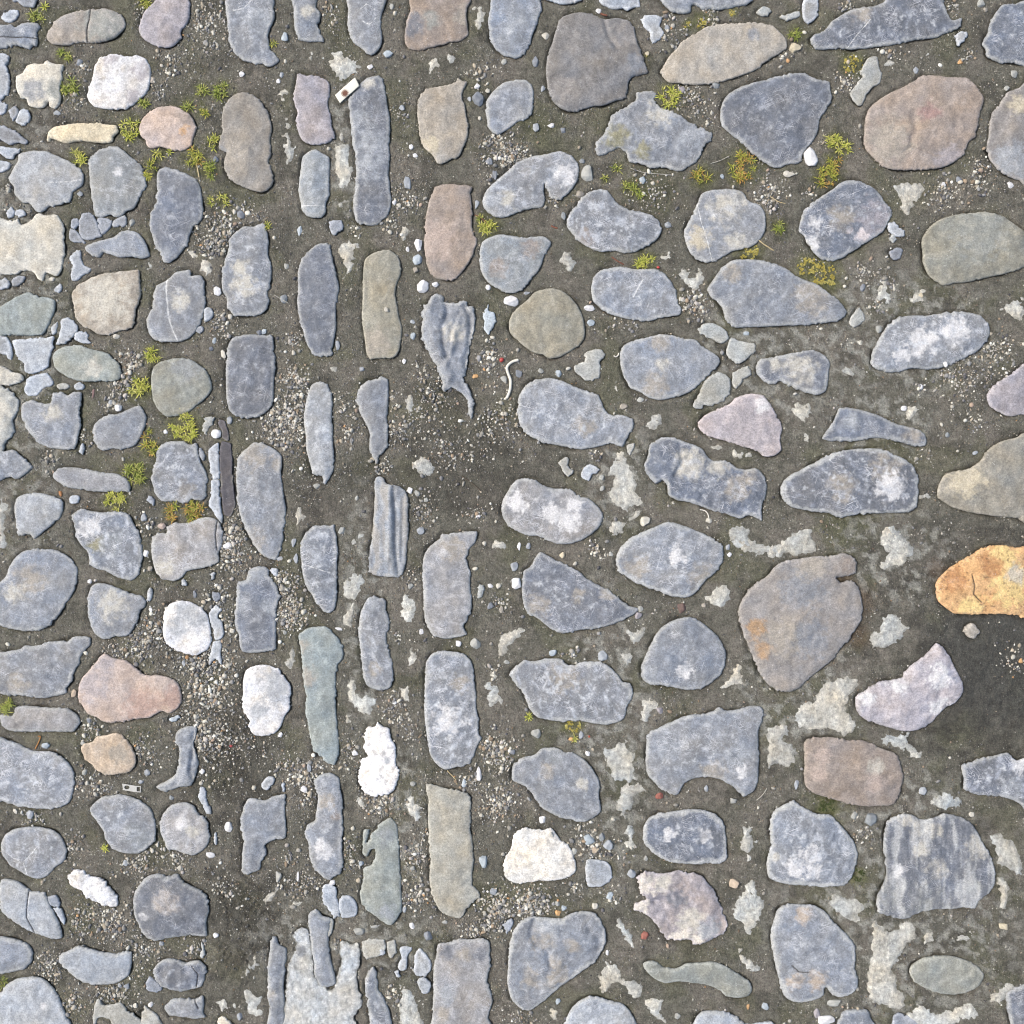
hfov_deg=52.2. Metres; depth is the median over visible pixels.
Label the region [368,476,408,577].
cobblestone
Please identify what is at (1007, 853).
mortar patch
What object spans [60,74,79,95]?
moss tuft
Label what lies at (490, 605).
pebble
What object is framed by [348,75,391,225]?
cobblestone
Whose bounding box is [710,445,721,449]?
mortar patch
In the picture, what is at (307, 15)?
cobblestone
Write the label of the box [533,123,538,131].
pebble
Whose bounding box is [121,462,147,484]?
moss tuft
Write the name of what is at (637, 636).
mortar patch
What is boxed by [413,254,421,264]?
pebble
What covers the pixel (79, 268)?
stone shard
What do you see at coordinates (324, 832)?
cobblestone
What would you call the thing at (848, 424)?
cobblestone
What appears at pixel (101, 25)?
cobblestone
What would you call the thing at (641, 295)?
cobblestone
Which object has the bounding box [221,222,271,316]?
cobblestone
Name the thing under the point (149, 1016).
stone shard
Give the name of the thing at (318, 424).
cobblestone
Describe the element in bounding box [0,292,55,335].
cobblestone
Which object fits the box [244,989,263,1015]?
mortar patch
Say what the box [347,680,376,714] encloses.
mortar patch
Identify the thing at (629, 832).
mortar patch
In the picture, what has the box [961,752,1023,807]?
cobblestone
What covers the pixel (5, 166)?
stone shard
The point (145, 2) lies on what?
moss tuft
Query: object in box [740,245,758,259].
moss tuft
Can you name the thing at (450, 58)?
mortar patch
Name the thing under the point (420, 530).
pebble
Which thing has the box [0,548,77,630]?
cobblestone
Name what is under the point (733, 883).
pebble
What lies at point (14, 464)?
cobblestone
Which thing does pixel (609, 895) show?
pebble
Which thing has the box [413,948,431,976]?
stone shard
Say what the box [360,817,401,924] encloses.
cobblestone
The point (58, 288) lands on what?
stone shard
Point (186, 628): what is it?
cobblestone
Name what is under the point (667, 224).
pebble
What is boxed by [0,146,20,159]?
stone shard
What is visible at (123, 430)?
cobblestone
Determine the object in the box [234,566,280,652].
cobblestone
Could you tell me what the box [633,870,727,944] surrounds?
cobblestone
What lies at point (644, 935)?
pebble
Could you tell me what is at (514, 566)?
pebble
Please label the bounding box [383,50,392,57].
pebble
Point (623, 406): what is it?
pebble
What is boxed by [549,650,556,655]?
pebble
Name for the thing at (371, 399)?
cobblestone
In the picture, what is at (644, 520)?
pebble
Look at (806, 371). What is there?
cobblestone
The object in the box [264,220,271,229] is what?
moss tuft
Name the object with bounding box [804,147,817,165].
pebble
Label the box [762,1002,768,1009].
pebble
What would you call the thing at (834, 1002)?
pebble
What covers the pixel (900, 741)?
mortar patch
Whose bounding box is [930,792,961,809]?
mortar patch
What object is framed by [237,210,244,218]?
pebble
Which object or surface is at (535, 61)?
pebble
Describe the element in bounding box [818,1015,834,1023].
pebble
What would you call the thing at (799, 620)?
cobblestone
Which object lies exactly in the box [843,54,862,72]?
moss tuft
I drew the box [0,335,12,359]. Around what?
stone shard
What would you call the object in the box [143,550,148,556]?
pebble
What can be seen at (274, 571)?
stone shard
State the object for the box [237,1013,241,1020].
pebble
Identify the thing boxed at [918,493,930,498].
mortar patch
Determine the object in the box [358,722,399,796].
cobblestone
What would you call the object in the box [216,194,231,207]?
moss tuft
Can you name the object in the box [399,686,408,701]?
mortar patch
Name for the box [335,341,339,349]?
pebble
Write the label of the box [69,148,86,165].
moss tuft
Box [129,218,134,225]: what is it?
pebble
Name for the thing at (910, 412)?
mortar patch
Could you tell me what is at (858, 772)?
cobblestone
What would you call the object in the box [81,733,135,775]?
cobblestone
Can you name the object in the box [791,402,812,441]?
mortar patch
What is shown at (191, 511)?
moss tuft
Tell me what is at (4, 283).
stone shard
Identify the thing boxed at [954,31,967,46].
stone shard
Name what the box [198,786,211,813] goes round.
stone shard
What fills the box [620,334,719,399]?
cobblestone
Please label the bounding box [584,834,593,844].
pebble
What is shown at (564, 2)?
stone shard
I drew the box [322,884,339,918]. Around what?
stone shard
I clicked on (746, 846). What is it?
mortar patch
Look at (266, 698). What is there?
cobblestone
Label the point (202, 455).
stone shard
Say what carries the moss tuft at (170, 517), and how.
on the ground
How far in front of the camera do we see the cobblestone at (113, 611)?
1.50 m
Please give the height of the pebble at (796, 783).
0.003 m
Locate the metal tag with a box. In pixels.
[122,784,140,791]
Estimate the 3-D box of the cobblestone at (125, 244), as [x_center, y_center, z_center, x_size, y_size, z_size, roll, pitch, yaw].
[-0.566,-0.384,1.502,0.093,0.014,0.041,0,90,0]
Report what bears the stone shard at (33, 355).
on the ground
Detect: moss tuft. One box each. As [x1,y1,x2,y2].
[0,697,14,715]
[0,976,7,990]
[26,9,45,22]
[40,1,48,9]
[56,49,72,61]
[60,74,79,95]
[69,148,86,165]
[101,844,109,852]
[103,491,126,511]
[118,118,139,141]
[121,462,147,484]
[127,376,151,397]
[138,97,149,108]
[138,439,159,455]
[140,0,151,6]
[140,426,151,439]
[143,158,156,180]
[144,347,162,363]
[152,149,166,160]
[163,500,178,514]
[165,514,175,524]
[167,412,197,441]
[180,100,195,111]
[181,500,205,522]
[184,145,204,165]
[195,84,209,95]
[199,109,210,118]
[202,159,216,180]
[207,132,219,151]
[211,81,228,101]
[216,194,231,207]
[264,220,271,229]
[477,218,498,236]
[524,712,532,720]
[565,721,580,731]
[611,163,622,173]
[621,180,639,194]
[632,254,654,268]
[636,189,643,198]
[655,85,681,109]
[691,166,712,184]
[697,18,706,27]
[728,149,756,183]
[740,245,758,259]
[770,219,784,233]
[787,28,802,41]
[797,257,814,274]
[811,261,835,284]
[814,165,838,187]
[819,800,834,811]
[823,133,842,148]
[826,156,843,170]
[835,139,853,153]
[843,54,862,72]
[851,868,864,881]
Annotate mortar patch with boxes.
[0,498,7,548]
[188,251,211,275]
[216,999,227,1011]
[241,956,259,977]
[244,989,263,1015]
[263,888,278,904]
[278,89,287,100]
[282,118,296,163]
[283,927,362,1023]
[285,648,295,668]
[295,507,305,524]
[328,51,360,80]
[330,366,338,371]
[334,144,354,187]
[338,240,358,273]
[343,573,364,626]
[346,714,351,722]
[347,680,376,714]
[351,534,363,544]
[357,796,364,808]
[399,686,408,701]
[399,986,423,1023]
[400,594,415,621]
[401,227,410,240]
[405,395,413,411]
[405,795,421,820]
[408,647,416,665]
[412,456,434,476]
[428,58,439,73]
[446,52,455,63]
[472,6,485,29]
[484,682,502,706]
[492,540,507,548]
[498,628,524,657]
[549,1005,557,1020]
[559,252,575,271]
[598,961,642,997]
[603,740,637,782]
[607,451,642,511]
[608,510,641,535]
[616,782,644,818]
[616,917,633,947]
[618,653,631,665]
[621,783,645,793]
[624,825,635,847]
[626,627,644,643]
[640,698,657,721]
[645,998,665,1022]
[646,414,661,429]
[661,252,670,259]
[679,268,704,289]
[705,585,729,606]
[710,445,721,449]
[720,664,742,687]
[729,526,815,557]
[730,526,785,557]
[732,449,751,458]
[732,880,763,934]
[738,948,759,971]
[740,826,758,861]
[766,724,797,771]
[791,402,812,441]
[795,676,858,736]
[829,893,863,925]
[842,367,853,376]
[867,921,916,1011]
[869,614,908,647]
[873,731,921,757]
[875,280,890,303]
[880,527,906,569]
[883,526,913,556]
[884,60,893,65]
[893,182,924,214]
[906,406,918,419]
[906,1003,978,1023]
[909,289,925,302]
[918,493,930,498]
[923,932,933,944]
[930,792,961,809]
[956,935,971,940]
[989,983,1013,1003]
[990,833,1022,874]
[996,877,1009,912]
[1000,297,1023,320]
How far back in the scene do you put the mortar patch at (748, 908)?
1.50 m
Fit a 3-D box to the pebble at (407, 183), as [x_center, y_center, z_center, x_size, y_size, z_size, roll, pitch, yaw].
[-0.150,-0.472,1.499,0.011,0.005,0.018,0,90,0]
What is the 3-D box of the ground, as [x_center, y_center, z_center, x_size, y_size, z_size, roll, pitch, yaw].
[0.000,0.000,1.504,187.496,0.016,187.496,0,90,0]
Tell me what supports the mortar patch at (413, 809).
on the ground
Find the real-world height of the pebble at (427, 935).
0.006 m
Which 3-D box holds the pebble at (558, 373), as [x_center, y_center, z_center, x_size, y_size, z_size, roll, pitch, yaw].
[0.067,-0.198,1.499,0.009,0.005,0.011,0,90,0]
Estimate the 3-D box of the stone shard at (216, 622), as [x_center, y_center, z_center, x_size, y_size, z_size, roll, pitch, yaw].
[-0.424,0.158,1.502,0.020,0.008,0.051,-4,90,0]
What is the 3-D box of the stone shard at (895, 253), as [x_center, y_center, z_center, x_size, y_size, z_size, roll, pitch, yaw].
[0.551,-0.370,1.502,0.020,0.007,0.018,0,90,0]
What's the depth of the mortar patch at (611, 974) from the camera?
1.50 m
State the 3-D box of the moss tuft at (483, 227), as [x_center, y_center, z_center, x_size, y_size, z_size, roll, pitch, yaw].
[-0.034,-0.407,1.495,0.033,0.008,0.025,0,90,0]
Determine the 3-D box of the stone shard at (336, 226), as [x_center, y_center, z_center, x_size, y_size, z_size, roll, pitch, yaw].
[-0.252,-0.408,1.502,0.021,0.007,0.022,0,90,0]
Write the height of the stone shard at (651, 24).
0.008 m
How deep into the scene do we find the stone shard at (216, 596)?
1.50 m
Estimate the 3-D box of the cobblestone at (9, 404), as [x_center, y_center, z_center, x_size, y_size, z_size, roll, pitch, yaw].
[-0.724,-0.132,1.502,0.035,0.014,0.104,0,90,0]
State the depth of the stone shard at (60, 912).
1.50 m
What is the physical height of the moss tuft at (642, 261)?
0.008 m
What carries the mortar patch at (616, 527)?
on the ground
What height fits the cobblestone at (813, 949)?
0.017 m
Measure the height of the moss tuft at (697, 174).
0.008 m
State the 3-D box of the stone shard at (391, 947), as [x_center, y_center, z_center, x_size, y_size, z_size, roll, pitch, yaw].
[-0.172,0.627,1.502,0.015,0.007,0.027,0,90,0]
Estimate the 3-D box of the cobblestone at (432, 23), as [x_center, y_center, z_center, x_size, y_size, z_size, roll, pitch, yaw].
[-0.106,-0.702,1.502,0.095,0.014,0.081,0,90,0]
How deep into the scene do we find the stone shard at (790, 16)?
1.50 m
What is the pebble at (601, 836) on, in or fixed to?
on the ground
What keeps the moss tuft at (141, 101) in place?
on the ground
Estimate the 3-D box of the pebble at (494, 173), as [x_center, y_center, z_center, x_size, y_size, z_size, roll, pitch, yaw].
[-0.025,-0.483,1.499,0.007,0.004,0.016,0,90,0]
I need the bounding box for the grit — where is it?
[0,0,1023,1023]
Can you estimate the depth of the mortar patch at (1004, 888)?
1.50 m
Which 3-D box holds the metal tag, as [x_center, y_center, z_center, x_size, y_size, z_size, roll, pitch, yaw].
[-0.545,0.396,1.498,0.028,0.001,0.009,8,90,0]
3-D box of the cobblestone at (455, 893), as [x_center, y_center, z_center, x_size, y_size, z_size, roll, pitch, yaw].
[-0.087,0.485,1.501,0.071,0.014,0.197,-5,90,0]
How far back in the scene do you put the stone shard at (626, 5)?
1.50 m
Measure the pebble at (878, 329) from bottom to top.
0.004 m
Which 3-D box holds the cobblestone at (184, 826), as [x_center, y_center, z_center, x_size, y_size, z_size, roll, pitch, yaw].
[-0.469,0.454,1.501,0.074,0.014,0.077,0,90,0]
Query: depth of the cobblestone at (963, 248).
1.49 m
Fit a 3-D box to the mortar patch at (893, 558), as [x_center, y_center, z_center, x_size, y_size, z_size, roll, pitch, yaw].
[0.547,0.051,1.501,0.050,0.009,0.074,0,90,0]
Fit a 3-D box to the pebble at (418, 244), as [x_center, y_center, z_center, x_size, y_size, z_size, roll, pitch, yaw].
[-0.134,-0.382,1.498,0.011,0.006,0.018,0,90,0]
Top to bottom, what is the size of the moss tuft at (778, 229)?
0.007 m
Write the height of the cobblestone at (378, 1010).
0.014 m
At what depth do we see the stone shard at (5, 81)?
1.50 m
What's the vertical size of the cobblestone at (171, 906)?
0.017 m
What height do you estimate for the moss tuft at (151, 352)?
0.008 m
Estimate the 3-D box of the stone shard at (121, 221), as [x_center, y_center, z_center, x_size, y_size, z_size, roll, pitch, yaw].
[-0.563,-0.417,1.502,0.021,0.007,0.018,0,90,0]
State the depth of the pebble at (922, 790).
1.50 m
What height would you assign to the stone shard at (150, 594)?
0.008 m
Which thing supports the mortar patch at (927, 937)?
on the ground
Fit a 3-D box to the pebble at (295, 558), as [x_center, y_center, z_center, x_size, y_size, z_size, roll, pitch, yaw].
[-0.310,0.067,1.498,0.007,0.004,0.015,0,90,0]
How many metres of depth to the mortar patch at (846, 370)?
1.50 m
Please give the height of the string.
0.004 m
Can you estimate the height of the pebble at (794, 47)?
0.007 m
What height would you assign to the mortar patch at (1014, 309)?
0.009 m
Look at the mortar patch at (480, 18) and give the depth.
1.50 m
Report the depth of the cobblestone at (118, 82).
1.50 m
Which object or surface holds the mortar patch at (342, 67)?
on the ground
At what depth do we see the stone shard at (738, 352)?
1.50 m
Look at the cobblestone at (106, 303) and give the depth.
1.50 m
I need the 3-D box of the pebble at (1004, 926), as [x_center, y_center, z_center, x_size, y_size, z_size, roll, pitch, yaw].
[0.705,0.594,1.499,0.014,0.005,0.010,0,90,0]
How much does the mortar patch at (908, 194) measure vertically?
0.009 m
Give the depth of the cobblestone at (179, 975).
1.50 m
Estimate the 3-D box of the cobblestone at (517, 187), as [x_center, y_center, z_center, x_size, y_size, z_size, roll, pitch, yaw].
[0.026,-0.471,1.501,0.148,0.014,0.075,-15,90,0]
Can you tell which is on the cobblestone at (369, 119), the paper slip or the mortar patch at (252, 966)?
the paper slip
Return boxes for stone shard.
[0,53,10,100]
[0,101,7,114]
[0,125,27,144]
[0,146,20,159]
[0,160,10,172]
[0,278,10,289]
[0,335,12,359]
[1,10,18,22]
[6,206,14,218]
[8,106,18,120]
[11,276,25,286]
[12,0,37,7]
[12,336,54,373]
[15,209,26,217]
[16,108,31,125]
[24,373,53,395]
[48,894,60,906]
[51,321,57,334]
[53,906,65,924]
[54,284,62,292]
[56,317,77,344]
[57,383,69,389]
[69,229,85,243]
[69,250,90,280]
[69,495,79,503]
[71,218,78,229]
[74,331,90,343]
[74,382,84,389]
[79,212,101,239]
[79,443,85,454]
[92,998,141,1023]
[97,217,112,234]
[112,215,126,227]
[141,1005,162,1023]
[146,587,152,600]
[146,976,162,992]
[147,496,154,505]
[169,715,180,721]
[181,579,187,585]
[196,326,203,333]
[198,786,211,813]
[199,448,205,460]
[200,942,205,957]
[202,416,214,434]
[204,307,213,321]
[208,443,220,479]
[208,640,221,664]
[209,479,222,522]
[209,605,223,639]
[212,591,220,601]
[214,832,217,844]
[217,1016,232,1023]
[218,419,228,440]
[261,776,274,789]
[270,568,278,575]
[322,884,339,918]
[328,918,333,936]
[329,220,343,234]
[339,895,357,917]
[362,938,385,959]
[387,939,396,957]
[394,969,400,977]
[398,946,411,970]
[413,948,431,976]
[417,977,430,993]
[477,584,484,598]
[483,304,496,334]
[502,918,513,933]
[546,0,581,4]
[558,457,573,476]
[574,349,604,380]
[581,464,599,480]
[585,859,612,886]
[599,0,639,11]
[626,443,634,454]
[640,15,663,43]
[693,372,730,408]
[697,323,728,343]
[723,1011,773,1023]
[726,337,755,363]
[732,366,750,388]
[756,6,770,16]
[779,11,799,21]
[802,0,818,23]
[849,307,864,327]
[850,56,881,105]
[887,221,904,236]
[888,234,896,242]
[888,247,902,259]
[891,1012,916,1023]
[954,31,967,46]
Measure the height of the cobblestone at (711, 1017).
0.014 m
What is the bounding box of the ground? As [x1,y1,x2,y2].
[0,0,1023,1023]
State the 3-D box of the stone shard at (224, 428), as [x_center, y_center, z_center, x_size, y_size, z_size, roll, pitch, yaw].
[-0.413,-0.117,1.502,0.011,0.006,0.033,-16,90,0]
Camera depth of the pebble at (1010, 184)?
1.50 m
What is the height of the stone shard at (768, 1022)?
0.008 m
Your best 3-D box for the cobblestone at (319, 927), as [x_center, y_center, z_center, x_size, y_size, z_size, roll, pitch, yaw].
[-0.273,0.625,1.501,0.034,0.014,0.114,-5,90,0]
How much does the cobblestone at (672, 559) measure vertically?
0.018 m
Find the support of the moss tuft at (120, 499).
on the ground
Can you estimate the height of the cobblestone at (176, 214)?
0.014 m
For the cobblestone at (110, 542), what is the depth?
1.50 m
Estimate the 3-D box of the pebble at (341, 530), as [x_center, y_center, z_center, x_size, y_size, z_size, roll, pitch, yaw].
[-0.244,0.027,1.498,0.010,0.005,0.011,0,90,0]
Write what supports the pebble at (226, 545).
on the ground
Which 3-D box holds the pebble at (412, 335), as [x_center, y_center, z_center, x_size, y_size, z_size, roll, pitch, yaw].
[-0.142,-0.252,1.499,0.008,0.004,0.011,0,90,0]
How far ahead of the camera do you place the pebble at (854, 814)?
1.50 m
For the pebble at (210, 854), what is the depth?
1.50 m
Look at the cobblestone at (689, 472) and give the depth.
1.50 m
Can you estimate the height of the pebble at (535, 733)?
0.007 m
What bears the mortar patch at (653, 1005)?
on the ground
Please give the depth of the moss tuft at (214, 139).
1.50 m
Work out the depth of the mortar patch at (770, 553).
1.50 m
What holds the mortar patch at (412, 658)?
on the ground
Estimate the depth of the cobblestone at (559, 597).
1.50 m
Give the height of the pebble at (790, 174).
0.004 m
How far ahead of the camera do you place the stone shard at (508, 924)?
1.50 m
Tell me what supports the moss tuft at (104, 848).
on the ground
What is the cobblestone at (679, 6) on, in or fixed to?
on the ground
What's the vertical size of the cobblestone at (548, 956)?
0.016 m
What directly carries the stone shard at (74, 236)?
on the ground
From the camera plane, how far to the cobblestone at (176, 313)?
1.50 m
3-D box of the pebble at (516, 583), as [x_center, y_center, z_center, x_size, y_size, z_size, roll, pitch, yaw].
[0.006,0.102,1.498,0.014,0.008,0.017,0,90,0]
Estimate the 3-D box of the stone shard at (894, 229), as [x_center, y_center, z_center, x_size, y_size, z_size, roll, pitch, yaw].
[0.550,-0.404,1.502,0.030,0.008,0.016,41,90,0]
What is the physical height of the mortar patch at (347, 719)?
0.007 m
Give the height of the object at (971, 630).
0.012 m
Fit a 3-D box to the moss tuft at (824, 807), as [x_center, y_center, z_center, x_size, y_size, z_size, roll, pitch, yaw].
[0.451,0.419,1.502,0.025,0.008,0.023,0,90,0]
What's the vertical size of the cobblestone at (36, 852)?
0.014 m
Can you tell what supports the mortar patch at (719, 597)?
on the ground
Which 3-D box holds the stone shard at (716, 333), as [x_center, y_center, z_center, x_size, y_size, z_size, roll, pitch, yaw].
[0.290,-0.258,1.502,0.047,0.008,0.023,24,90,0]
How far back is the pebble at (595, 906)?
1.50 m
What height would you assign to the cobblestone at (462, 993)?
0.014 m
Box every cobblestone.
[0,22,40,49]
[0,213,65,280]
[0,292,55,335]
[0,365,23,385]
[0,385,19,450]
[0,450,32,480]
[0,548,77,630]
[0,636,90,697]
[0,705,80,731]
[0,737,74,809]
[0,878,62,938]
[0,936,33,973]
[0,976,70,1023]
[1,826,66,878]
[8,150,83,212]
[14,492,63,538]
[16,60,63,108]
[21,391,81,449]
[46,8,125,45]
[47,122,118,143]
[53,345,121,381]
[53,467,130,492]
[59,944,131,984]
[67,869,118,906]
[71,508,142,580]
[72,270,140,335]
[78,653,181,722]
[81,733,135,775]
[85,230,149,258]
[87,54,150,110]
[87,583,145,638]
[88,146,146,217]
[90,794,155,853]
[92,405,146,450]
[133,873,208,940]
[139,0,190,47]
[139,105,196,150]
[146,270,205,341]
[149,167,203,262]
[151,358,211,416]
[151,441,207,503]
[151,517,223,580]
[153,958,207,991]
[156,726,198,791]
[159,802,210,855]
[163,600,211,655]
[164,995,205,1018]
[219,92,273,192]
[220,441,235,516]
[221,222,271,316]
[225,0,278,66]
[226,334,275,418]
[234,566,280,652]
[236,442,285,559]
[240,794,286,874]
[241,665,290,735]
[267,936,286,1023]
[292,0,323,41]
[293,73,334,144]
[297,243,338,356]
[298,149,329,217]
[298,626,343,764]
[300,524,337,612]
[303,381,334,484]
[305,772,343,879]
[308,909,335,986]
[346,0,386,55]
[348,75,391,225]
[355,376,388,463]
[358,595,393,690]
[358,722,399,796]
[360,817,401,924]
[362,250,401,359]
[365,966,391,1023]
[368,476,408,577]
[404,0,470,50]
[417,80,468,163]
[421,293,475,418]
[422,531,476,638]
[424,184,476,280]
[424,650,481,769]
[426,783,479,917]
[430,938,492,1023]
[479,234,550,292]
[482,151,578,217]
[485,79,533,134]
[488,0,541,58]
[501,478,602,543]
[503,827,575,883]
[507,910,605,1010]
[509,288,584,358]
[509,658,632,724]
[512,747,600,821]
[517,378,633,449]
[522,552,637,633]
[546,12,647,111]
[564,995,636,1023]
[567,189,661,253]
[591,266,681,321]
[595,91,712,170]
[615,522,723,597]
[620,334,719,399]
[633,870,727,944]
[641,617,725,689]
[642,809,727,863]
[643,960,751,997]
[644,437,766,520]
[645,705,763,796]
[660,0,752,13]
[660,22,786,84]
[684,189,765,262]
[693,1010,744,1023]
[698,394,781,456]
[707,259,846,327]
[720,73,831,167]
[737,553,862,691]
[756,350,829,394]
[766,800,857,886]
[770,903,857,1002]
[780,448,918,517]
[798,180,891,260]
[803,737,903,806]
[810,0,961,49]
[822,407,926,446]
[837,1009,874,1023]
[855,643,962,730]
[863,75,983,170]
[870,311,989,372]
[876,813,995,918]
[909,955,983,994]
[921,211,1023,284]
[935,545,1023,617]
[937,433,1023,522]
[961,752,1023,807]
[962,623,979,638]
[982,1,1023,66]
[986,83,1023,184]
[986,364,1023,416]
[1005,984,1023,1023]
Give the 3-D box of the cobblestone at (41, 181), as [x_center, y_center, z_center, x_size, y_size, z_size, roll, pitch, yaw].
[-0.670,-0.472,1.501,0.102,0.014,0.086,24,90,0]
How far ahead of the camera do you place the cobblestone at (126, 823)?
1.50 m
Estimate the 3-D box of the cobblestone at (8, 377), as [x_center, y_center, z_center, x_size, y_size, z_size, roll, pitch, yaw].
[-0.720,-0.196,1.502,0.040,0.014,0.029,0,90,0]
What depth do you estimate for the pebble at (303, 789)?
1.50 m
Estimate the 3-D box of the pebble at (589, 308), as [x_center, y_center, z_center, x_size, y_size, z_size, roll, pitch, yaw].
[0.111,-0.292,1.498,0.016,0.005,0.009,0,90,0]
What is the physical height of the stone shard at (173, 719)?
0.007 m
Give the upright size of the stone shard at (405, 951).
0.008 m
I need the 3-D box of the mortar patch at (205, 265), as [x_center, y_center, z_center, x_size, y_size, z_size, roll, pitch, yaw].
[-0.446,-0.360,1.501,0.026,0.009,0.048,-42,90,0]
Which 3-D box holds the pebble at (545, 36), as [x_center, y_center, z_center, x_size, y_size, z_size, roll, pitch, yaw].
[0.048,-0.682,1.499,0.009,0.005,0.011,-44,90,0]
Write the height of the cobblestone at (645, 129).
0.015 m
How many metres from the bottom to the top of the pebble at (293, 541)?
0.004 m
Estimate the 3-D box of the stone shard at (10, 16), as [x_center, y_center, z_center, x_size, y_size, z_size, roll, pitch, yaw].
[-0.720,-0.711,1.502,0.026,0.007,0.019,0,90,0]
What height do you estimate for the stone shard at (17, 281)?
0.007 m
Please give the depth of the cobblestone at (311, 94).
1.50 m
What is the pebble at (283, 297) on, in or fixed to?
on the ground
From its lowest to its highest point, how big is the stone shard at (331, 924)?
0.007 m
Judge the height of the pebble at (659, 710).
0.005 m
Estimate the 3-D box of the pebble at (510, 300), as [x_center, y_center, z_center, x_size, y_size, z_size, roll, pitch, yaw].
[-0.001,-0.302,1.497,0.022,0.008,0.016,0,90,0]
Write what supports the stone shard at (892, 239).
on the ground
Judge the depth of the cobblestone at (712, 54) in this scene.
1.50 m
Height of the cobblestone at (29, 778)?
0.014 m
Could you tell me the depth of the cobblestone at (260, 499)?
1.50 m
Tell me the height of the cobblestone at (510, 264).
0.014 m
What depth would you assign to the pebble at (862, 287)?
1.50 m
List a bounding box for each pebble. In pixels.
[26,810,33,818]
[42,743,49,748]
[71,689,75,696]
[76,59,82,65]
[115,404,121,410]
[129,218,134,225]
[141,513,146,520]
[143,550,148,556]
[144,769,149,775]
[157,523,165,528]
[206,852,214,857]
[211,429,220,437]
[214,286,220,295]
[221,350,225,357]
[223,542,230,548]
[224,822,232,831]
[227,416,231,423]
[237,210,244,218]
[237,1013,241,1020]
[276,871,281,881]
[280,295,286,302]
[281,32,287,40]
[291,539,295,546]
[293,553,297,563]
[297,226,301,234]
[300,786,306,792]
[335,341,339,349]
[338,527,344,533]
[353,928,363,934]
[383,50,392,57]
[403,176,410,188]
[410,332,415,339]
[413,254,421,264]
[414,239,421,251]
[417,280,428,292]
[417,527,423,534]
[424,931,431,940]
[470,638,480,648]
[472,91,483,106]
[476,766,481,780]
[479,855,486,867]
[485,158,492,164]
[487,602,492,608]
[490,888,496,894]
[492,171,496,179]
[500,376,506,381]
[504,295,518,306]
[510,562,517,570]
[511,578,520,588]
[516,370,521,377]
[531,729,540,737]
[532,56,537,66]
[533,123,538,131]
[539,816,544,822]
[542,33,548,39]
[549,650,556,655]
[555,370,561,376]
[561,212,565,219]
[576,191,584,197]
[579,731,583,738]
[581,165,592,180]
[584,305,594,310]
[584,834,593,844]
[587,320,594,325]
[592,903,598,908]
[598,650,607,660]
[599,833,604,840]
[603,840,612,849]
[606,892,612,899]
[620,403,627,409]
[627,869,635,877]
[635,612,641,618]
[639,176,645,183]
[640,516,649,525]
[641,931,648,939]
[655,792,662,798]
[656,707,662,713]
[664,222,670,227]
[674,1013,680,1018]
[677,603,685,612]
[679,86,684,92]
[712,82,719,88]
[729,878,738,888]
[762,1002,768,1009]
[783,172,794,176]
[789,43,800,52]
[794,780,798,789]
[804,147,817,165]
[813,1008,819,1017]
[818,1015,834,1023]
[827,999,840,1006]
[851,811,857,819]
[860,284,865,291]
[864,813,876,825]
[876,325,881,332]
[919,787,926,794]
[977,0,984,6]
[999,923,1007,929]
[1007,182,1013,187]
[1011,70,1017,77]
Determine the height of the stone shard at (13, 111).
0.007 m
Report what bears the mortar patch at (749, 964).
on the ground
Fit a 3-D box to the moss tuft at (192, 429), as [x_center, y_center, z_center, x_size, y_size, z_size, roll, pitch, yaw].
[-0.469,-0.120,1.496,0.048,0.010,0.044,37,90,0]
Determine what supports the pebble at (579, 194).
on the ground
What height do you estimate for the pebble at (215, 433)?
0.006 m
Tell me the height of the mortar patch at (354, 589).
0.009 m
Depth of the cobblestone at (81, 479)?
1.50 m
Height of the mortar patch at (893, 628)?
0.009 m
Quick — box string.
[506,359,518,398]
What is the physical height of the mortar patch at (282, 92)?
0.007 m
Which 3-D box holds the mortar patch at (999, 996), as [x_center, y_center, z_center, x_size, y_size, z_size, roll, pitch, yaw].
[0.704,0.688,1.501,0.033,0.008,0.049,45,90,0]
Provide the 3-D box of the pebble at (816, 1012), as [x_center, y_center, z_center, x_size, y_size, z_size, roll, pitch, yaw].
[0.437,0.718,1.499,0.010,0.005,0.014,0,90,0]
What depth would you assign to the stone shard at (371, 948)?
1.50 m
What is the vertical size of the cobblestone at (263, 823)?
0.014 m
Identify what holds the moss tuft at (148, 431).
on the ground
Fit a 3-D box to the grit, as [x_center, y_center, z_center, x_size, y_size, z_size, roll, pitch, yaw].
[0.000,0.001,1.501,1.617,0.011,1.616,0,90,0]
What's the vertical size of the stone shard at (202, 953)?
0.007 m
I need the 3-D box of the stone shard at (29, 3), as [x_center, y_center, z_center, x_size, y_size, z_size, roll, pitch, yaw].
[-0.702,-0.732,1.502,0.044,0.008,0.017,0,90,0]
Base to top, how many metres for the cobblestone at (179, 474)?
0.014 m
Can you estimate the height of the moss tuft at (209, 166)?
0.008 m
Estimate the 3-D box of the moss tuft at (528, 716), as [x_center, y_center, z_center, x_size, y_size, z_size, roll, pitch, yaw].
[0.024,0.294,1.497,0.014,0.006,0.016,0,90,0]
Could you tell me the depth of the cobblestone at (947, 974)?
1.50 m
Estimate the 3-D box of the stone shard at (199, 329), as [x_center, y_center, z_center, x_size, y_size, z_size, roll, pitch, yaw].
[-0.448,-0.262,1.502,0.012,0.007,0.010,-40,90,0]
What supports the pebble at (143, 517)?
on the ground
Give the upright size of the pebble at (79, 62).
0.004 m
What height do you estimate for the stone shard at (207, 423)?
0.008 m
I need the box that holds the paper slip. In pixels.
[335,78,358,102]

